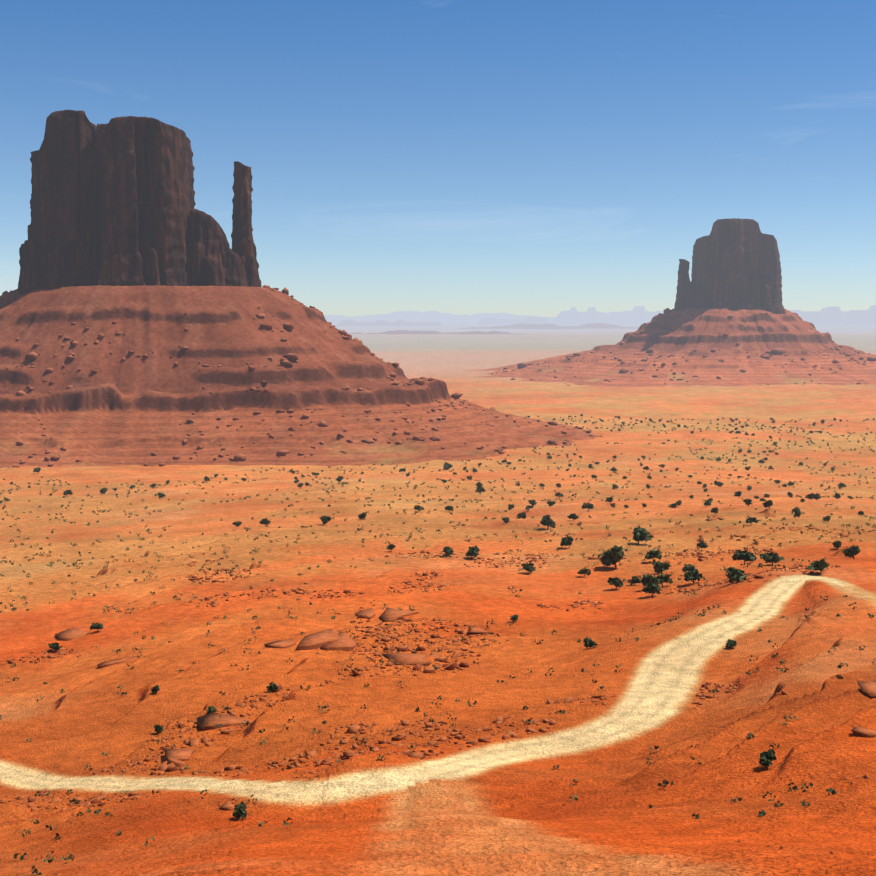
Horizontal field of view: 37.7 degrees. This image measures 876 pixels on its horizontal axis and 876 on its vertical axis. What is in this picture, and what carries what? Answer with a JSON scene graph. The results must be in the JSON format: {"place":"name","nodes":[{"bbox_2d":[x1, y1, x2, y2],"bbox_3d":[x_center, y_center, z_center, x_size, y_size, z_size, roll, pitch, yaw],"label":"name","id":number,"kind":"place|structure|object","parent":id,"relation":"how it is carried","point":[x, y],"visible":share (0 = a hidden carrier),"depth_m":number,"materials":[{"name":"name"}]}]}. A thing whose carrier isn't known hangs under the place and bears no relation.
{"place":"outdoors","nodes":[
{"label":"outdoors","id":0,"kind":"place"},
{"bbox_2d":[18,110,261,294],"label":"mitten cliffs","id":1,"kind":"structure","parent":0,"point":[112,202],"depth_m":1222.13,"materials":[{"name":"stone"}]},
{"bbox_2d":[324,315,359,321],"bbox_3d":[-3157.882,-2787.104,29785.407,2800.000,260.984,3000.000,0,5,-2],"label":"mesa","id":2,"kind":"structure","parent":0,"point":[334,318],"depth_m":29405.43,"materials":[{"name":"stone"}]},
{"bbox_2d":[335,319,442,325],"bbox_3d":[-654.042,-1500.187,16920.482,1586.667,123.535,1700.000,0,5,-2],"label":"mesa","id":3,"kind":"structure","parent":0,"point":[400,322],"depth_m":16691.75,"materials":[{"name":"stone"}]},
{"bbox_2d":[347,330,512,333],"bbox_3d":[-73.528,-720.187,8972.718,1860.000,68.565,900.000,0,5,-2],"label":"ridge","id":4,"kind":"structure","parent":0,"point":[428,332],"depth_m":8866.05,"materials":[{"name":"stone"}]},
{"bbox_2d":[0,317,875,875],"bbox_3d":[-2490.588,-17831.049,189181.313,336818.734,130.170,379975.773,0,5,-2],"label":"desert terrain","id":5,"kind":"structure","parent":0,"point":[496,805],"depth_m":198.68,"materials":[{"name":"orange sand"}]},
{"bbox_2d":[48,642,61,649],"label":"shrub","id":6,"kind":"object","parent":5,"relation":"on","point":[54,646],"visible":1,"depth_m":240.63,"materials":[{"name":"green plant"}]},
{"bbox_2d":[63,490,72,496],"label":"juniper","id":7,"kind":"object","parent":5,"relation":"on","point":[66,492],"visible":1,"depth_m":746.36,"materials":[{"name":"green plant"}]},
{"bbox_2d":[90,622,103,631],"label":"juniper","id":8,"kind":"object","parent":5,"relation":"on","point":[97,626],"visible":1,"depth_m":259.13,"materials":[{"name":"green plant"}]},
{"bbox_2d":[151,685,159,692],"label":"shrub","id":9,"kind":"object","parent":5,"relation":"on","point":[155,689],"visible":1,"depth_m":180.58,"materials":[{"name":"green plant"}]},
{"bbox_2d":[153,724,163,733],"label":"shrub","id":10,"kind":"object","parent":5,"relation":"on","point":[159,728],"visible":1,"depth_m":162.56,"materials":[{"name":"green plant"}]},
{"bbox_2d":[157,492,165,497],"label":"juniper","id":11,"kind":"object","parent":5,"relation":"on","point":[160,495],"visible":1,"depth_m":717.75,"materials":[{"name":"green plant"}]},
{"bbox_2d":[206,706,216,713],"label":"shrub","id":12,"kind":"object","parent":5,"relation":"on","point":[211,709],"visible":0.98,"depth_m":161.44,"materials":[{"name":"green plant"}]},
{"bbox_2d":[232,521,241,526],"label":"juniper","id":13,"kind":"object","parent":5,"relation":"on","point":[237,523],"visible":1,"depth_m":544.05,"materials":[{"name":"green plant"}]},
{"bbox_2d":[232,801,246,818],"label":"shrub","id":14,"kind":"object","parent":5,"relation":"on","point":[240,811],"visible":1,"depth_m":102.34,"materials":[{"name":"green plant"}]},
{"bbox_2d":[259,518,270,524],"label":"juniper","id":15,"kind":"object","parent":5,"relation":"on","point":[265,521],"visible":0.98,"depth_m":533.69,"materials":[{"name":"green plant"}]},
{"bbox_2d":[266,682,278,691],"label":"shrub","id":16,"kind":"object","parent":5,"relation":"on","point":[272,686],"visible":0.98,"depth_m":171.47,"materials":[{"name":"green plant"}]},
{"bbox_2d":[0,285,600,467],"bbox_3d":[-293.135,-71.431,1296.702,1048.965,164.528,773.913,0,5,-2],"label":"talus slope","id":17,"kind":"structure","parent":5,"relation":"on","point":[132,409],"depth_m":1134.09,"materials":[{"name":"brown stone"}]},
{"bbox_2d":[0,285,601,467],"bbox_3d":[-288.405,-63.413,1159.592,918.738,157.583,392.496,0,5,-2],"label":"boulders","id":18,"kind":"object","parent":17,"relation":"on","point":[284,361],"visible":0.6,"depth_m":1137.62,"materials":[{"name":"brown stone"}]},
{"bbox_2d":[319,515,331,523],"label":"juniper","id":19,"kind":"object","parent":5,"relation":"on","point":[325,519],"visible":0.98,"depth_m":535.91,"materials":[{"name":"green plant"}]},
{"bbox_2d":[337,476,343,482],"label":"juniper","id":20,"kind":"object","parent":5,"relation":"on","point":[339,478],"visible":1,"depth_m":827.90,"materials":[{"name":"green plant"}]},
{"bbox_2d":[358,512,366,518],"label":"juniper","id":21,"kind":"object","parent":5,"relation":"on","point":[363,515],"visible":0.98,"depth_m":550.80,"materials":[{"name":"green plant"}]},
{"bbox_2d":[386,544,394,551],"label":"juniper","id":22,"kind":"object","parent":5,"relation":"on","point":[391,547],"visible":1,"depth_m":387.16,"materials":[{"name":"green plant"}]},
{"bbox_2d":[414,505,423,510],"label":"juniper","id":23,"kind":"object","parent":5,"relation":"on","point":[419,507],"visible":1,"depth_m":585.95,"materials":[{"name":"green plant"}]},
{"bbox_2d":[0,526,874,813],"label":"rubble","id":24,"kind":"object","parent":5,"relation":"on","point":[170,764],"visible":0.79,"depth_m":164.82,"materials":[{"name":"orange stone"}]},
{"bbox_2d":[0,415,875,875],"bbox_3d":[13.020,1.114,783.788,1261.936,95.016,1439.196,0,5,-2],"label":"desert shrubs","id":25,"kind":"object","parent":5,"relation":"on","point":[750,735],"visible":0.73,"depth_m":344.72,"materials":[{"name":"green plant"}]},
{"bbox_2d":[443,547,453,554],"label":"juniper","id":26,"kind":"object","parent":5,"relation":"on","point":[448,550],"visible":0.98,"depth_m":365.79,"materials":[{"name":"green plant"}]},
{"bbox_2d":[445,506,453,510],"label":"juniper","id":27,"kind":"object","parent":5,"relation":"on","point":[448,508],"visible":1,"depth_m":593.69,"materials":[{"name":"green plant"}]},
{"bbox_2d":[54,516,875,760],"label":"rock slabs","id":28,"kind":"structure","parent":5,"relation":"on","point":[330,639],"depth_m":203.87,"materials":[{"name":"brown stone"}]},
{"bbox_2d":[466,545,479,557],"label":"juniper","id":29,"kind":"object","parent":5,"relation":"on","point":[472,551],"visible":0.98,"depth_m":362.14,"materials":[{"name":"green plant"}]},
{"bbox_2d":[475,486,485,493],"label":"juniper","id":30,"kind":"object","parent":5,"relation":"on","point":[479,489],"visible":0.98,"depth_m":744.20,"materials":[{"name":"green plant"}]},
{"bbox_2d":[502,517,509,523],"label":"juniper","id":31,"kind":"object","parent":5,"relation":"on","point":[505,520],"visible":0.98,"depth_m":506.15,"materials":[{"name":"green plant"}]},
{"bbox_2d":[510,614,518,621],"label":"shrub","id":32,"kind":"object","parent":5,"relation":"on","point":[515,617],"visible":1,"depth_m":232.44,"materials":[{"name":"green plant"}]},
{"bbox_2d":[516,512,525,518],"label":"juniper","id":33,"kind":"object","parent":5,"relation":"on","point":[522,515],"visible":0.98,"depth_m":559.61,"materials":[{"name":"green plant"}]},
{"bbox_2d":[521,561,535,573],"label":"juniper","id":34,"kind":"object","parent":5,"relation":"on","point":[529,567],"visible":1,"depth_m":327.60,"materials":[{"name":"green plant"}]},
{"bbox_2d":[528,500,536,506],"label":"juniper","id":35,"kind":"object","parent":5,"relation":"on","point":[533,502],"visible":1,"depth_m":618.64,"materials":[{"name":"green plant"}]},
{"bbox_2d":[540,516,555,528],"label":"juniper","id":36,"kind":"object","parent":5,"relation":"on","point":[548,522],"visible":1,"depth_m":490.76,"materials":[{"name":"green plant"}]},
{"bbox_2d":[546,500,555,505],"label":"juniper","id":37,"kind":"object","parent":5,"relation":"on","point":[551,503],"visible":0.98,"depth_m":606.59,"materials":[{"name":"green plant"}]},
{"bbox_2d":[555,492,563,496],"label":"juniper","id":38,"kind":"object","parent":5,"relation":"on","point":[559,494],"visible":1,"depth_m":710.52,"materials":[{"name":"green plant"}]},
{"bbox_2d":[560,536,573,548],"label":"juniper","id":39,"kind":"object","parent":5,"relation":"on","point":[567,541],"visible":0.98,"depth_m":393.32,"materials":[{"name":"green plant"}]},
{"bbox_2d":[567,513,578,520],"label":"juniper","id":40,"kind":"object","parent":5,"relation":"on","point":[573,516],"visible":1,"depth_m":541.87,"materials":[{"name":"green plant"}]},
{"bbox_2d":[577,568,590,576],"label":"juniper","id":41,"kind":"object","parent":5,"relation":"on","point":[584,571],"visible":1,"depth_m":315.55,"materials":[{"name":"green plant"}]},
{"bbox_2d":[581,502,593,511],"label":"juniper","id":42,"kind":"object","parent":5,"relation":"on","point":[588,505],"visible":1,"depth_m":577.29,"materials":[{"name":"green plant"}]},
{"bbox_2d":[583,637,597,648],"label":"shrub","id":43,"kind":"object","parent":5,"relation":"on","point":[588,642],"visible":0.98,"depth_m":193.62,"materials":[{"name":"green plant"}]},
{"bbox_2d":[605,497,612,503],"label":"juniper","id":44,"kind":"object","parent":5,"relation":"on","point":[609,499],"visible":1,"depth_m":617.42,"materials":[{"name":"green plant"}]},
{"bbox_2d":[597,545,625,567],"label":"juniper","id":45,"kind":"object","parent":5,"relation":"on","point":[614,555],"visible":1,"depth_m":323.15,"materials":[{"name":"green plant"}]},
{"bbox_2d":[607,577,622,589],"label":"juniper","id":46,"kind":"object","parent":5,"relation":"on","point":[616,582],"visible":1,"depth_m":289.72,"materials":[{"name":"green plant"}]},
{"bbox_2d":[628,576,641,584],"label":"juniper","id":47,"kind":"object","parent":5,"relation":"on","point":[634,579],"visible":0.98,"depth_m":294.22,"materials":[{"name":"green plant"}]},
{"bbox_2d":[632,525,653,543],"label":"juniper","id":48,"kind":"object","parent":5,"relation":"on","point":[640,533],"visible":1,"depth_m":398.71,"materials":[{"name":"green plant"}]},
{"bbox_2d":[641,575,655,585],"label":"juniper","id":49,"kind":"object","parent":5,"relation":"on","point":[646,579],"visible":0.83,"depth_m":282.71,"materials":[{"name":"green plant"}]},
{"bbox_2d":[641,582,660,596],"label":"juniper","id":50,"kind":"object","parent":5,"relation":"on","point":[653,588],"visible":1,"depth_m":272.15,"materials":[{"name":"green plant"}]},
{"bbox_2d":[645,549,662,561],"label":"juniper","id":51,"kind":"object","parent":5,"relation":"on","point":[652,554],"visible":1,"depth_m":327.99,"materials":[{"name":"green plant"}]},
{"bbox_2d":[652,561,670,573],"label":"juniper","id":52,"kind":"object","parent":5,"relation":"on","point":[659,567],"visible":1,"depth_m":310.49,"materials":[{"name":"green plant"}]},
{"bbox_2d":[654,574,672,586],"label":"juniper","id":53,"kind":"object","parent":5,"relation":"on","point":[661,579],"visible":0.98,"depth_m":281.96,"materials":[{"name":"green plant"}]},
{"bbox_2d":[466,308,875,386],"bbox_3d":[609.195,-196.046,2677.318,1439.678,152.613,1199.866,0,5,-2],"label":"talus slope","id":54,"kind":"structure","parent":5,"relation":"on","point":[679,337],"depth_m":2506.51,"materials":[{"name":"brown stone"}]},
{"bbox_2d":[488,308,875,385],"bbox_3d":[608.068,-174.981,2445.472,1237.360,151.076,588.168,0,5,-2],"label":"boulders","id":55,"kind":"object","parent":54,"relation":"on","point":[650,350],"visible":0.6,"depth_m":2477.70,"materials":[{"name":"brown stone"}]},
{"bbox_2d":[682,564,695,571],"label":"shrub","id":56,"kind":"object","parent":5,"relation":"on","point":[685,568],"visible":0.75,"depth_m":299.58,"materials":[{"name":"green plant"}]},
{"bbox_2d":[684,569,702,582],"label":"juniper","id":57,"kind":"object","parent":5,"relation":"on","point":[692,575],"visible":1,"depth_m":278.14,"materials":[{"name":"green plant"}]},
{"bbox_2d":[696,540,707,549],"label":"shrub","id":58,"kind":"object","parent":5,"relation":"on","point":[701,544],"visible":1,"depth_m":362.31,"materials":[{"name":"green plant"}]},
{"bbox_2d":[704,499,710,506],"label":"juniper","id":59,"kind":"object","parent":5,"relation":"on","point":[707,502],"visible":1,"depth_m":549.69,"materials":[{"name":"green plant"}]},
{"bbox_2d":[710,507,718,514],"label":"juniper","id":60,"kind":"object","parent":5,"relation":"on","point":[715,510],"visible":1,"depth_m":494.54,"materials":[{"name":"green plant"}]},
{"bbox_2d":[714,482,723,486],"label":"juniper","id":61,"kind":"object","parent":5,"relation":"on","point":[718,484],"visible":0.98,"depth_m":772.80,"materials":[{"name":"green plant"}]},
{"bbox_2d":[725,639,736,648],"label":"shrub","id":62,"kind":"object","parent":5,"relation":"on","point":[730,643],"visible":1,"depth_m":185.83,"materials":[{"name":"green plant"}]},
{"bbox_2d":[725,567,746,582],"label":"juniper","id":63,"kind":"object","parent":5,"relation":"on","point":[734,574],"visible":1,"depth_m":257.89,"materials":[{"name":"green plant"}]},
{"bbox_2d":[734,491,741,496],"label":"juniper","id":64,"kind":"object","parent":5,"relation":"on","point":[739,493],"visible":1,"depth_m":639.08,"materials":[{"name":"green plant"}]},
{"bbox_2d":[732,550,756,563],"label":"juniper","id":65,"kind":"object","parent":5,"relation":"on","point":[745,555],"visible":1,"depth_m":305.42,"materials":[{"name":"green plant"}]},
{"bbox_2d":[743,498,751,506],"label":"shrub","id":66,"kind":"object","parent":5,"relation":"on","point":[747,501],"visible":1,"depth_m":535.79,"materials":[{"name":"green plant"}]},
{"bbox_2d":[746,517,757,522],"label":"juniper","id":67,"kind":"object","parent":5,"relation":"on","point":[751,519],"visible":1,"depth_m":438.61,"materials":[{"name":"green plant"}]},
{"bbox_2d":[762,500,772,508],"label":"shrub","id":68,"kind":"object","parent":5,"relation":"on","point":[768,503],"visible":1,"depth_m":497.87,"materials":[{"name":"green plant"}]},
{"bbox_2d":[759,749,776,767],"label":"juniper","id":69,"kind":"object","parent":5,"relation":"on","point":[766,759],"visible":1,"depth_m":96.01,"materials":[{"name":"green plant"}]},
{"bbox_2d":[759,552,783,564],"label":"juniper","id":70,"kind":"object","parent":5,"relation":"on","point":[771,557],"visible":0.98,"depth_m":294.33,"materials":[{"name":"green plant"}]},
{"bbox_2d":[791,507,800,513],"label":"juniper","id":71,"kind":"object","parent":5,"relation":"on","point":[796,509],"visible":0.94,"depth_m":481.76,"materials":[{"name":"green plant"}]},
{"bbox_2d":[805,493,812,499],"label":"juniper","id":72,"kind":"object","parent":5,"relation":"on","point":[808,496],"visible":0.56,"depth_m":581.88,"materials":[{"name":"green plant"}]},
{"bbox_2d":[811,493,821,500],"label":"shrub","id":73,"kind":"object","parent":5,"relation":"on","point":[816,496],"visible":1,"depth_m":568.29,"materials":[{"name":"green plant"}]},
{"bbox_2d":[808,558,828,573],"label":"juniper","id":74,"kind":"object","parent":5,"relation":"on","point":[821,565],"visible":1,"depth_m":259.66,"materials":[{"name":"green plant"}]},
{"bbox_2d":[823,515,830,521],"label":"juniper","id":75,"kind":"object","parent":5,"relation":"on","point":[827,518],"visible":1,"depth_m":446.21,"materials":[{"name":"green plant"}]},
{"bbox_2d":[832,540,840,547],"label":"juniper","id":76,"kind":"object","parent":5,"relation":"on","point":[836,544],"visible":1,"depth_m":321.55,"materials":[{"name":"green plant"}]},
{"bbox_2d":[838,483,845,487],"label":"juniper","id":77,"kind":"object","parent":5,"relation":"on","point":[841,485],"visible":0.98,"depth_m":764.69,"materials":[{"name":"green plant"}]},
{"bbox_2d":[842,545,860,558],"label":"juniper","id":78,"kind":"object","parent":5,"relation":"on","point":[851,551],"visible":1,"depth_m":291.89,"materials":[{"name":"green plant"}]},
{"bbox_2d":[0,0,875,316],"label":"sky","id":79,"kind":"structure","parent":0,"point":[543,158],"materials":[{"name":"blue"}]},
{"bbox_2d":[349,311,554,320],"bbox_3d":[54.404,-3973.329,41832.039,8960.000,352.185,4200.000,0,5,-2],"label":"mesa","id":80,"kind":"structure","parent":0,"point":[417,315],"depth_m":41221.56,"materials":[{"name":"stone"}]},
{"bbox_2d":[457,323,638,328],"bbox_3d":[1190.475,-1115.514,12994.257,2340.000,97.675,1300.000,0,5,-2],"label":"ridge","id":81,"kind":"structure","parent":0,"point":[555,326],"depth_m":12824.68,"materials":[{"name":"stone"}]},
{"bbox_2d":[552,306,663,323],"bbox_3d":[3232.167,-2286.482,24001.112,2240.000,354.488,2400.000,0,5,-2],"label":"mesa","id":82,"kind":"structure","parent":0,"point":[638,315],"depth_m":23658.06,"materials":[{"name":"stone"}]},
{"bbox_2d":[673,218,785,313],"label":"mitten cliffs","id":83,"kind":"structure","parent":0,"point":[736,264],"depth_m":2585.09,"materials":[{"name":"stone"}]},
{"bbox_2d":[789,305,875,324],"bbox_3d":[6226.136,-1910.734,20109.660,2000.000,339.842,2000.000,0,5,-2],"label":"mesa","id":84,"kind":"structure","parent":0,"point":[835,315],"depth_m":19828.11,"materials":[{"name":"stone"}]}
]}

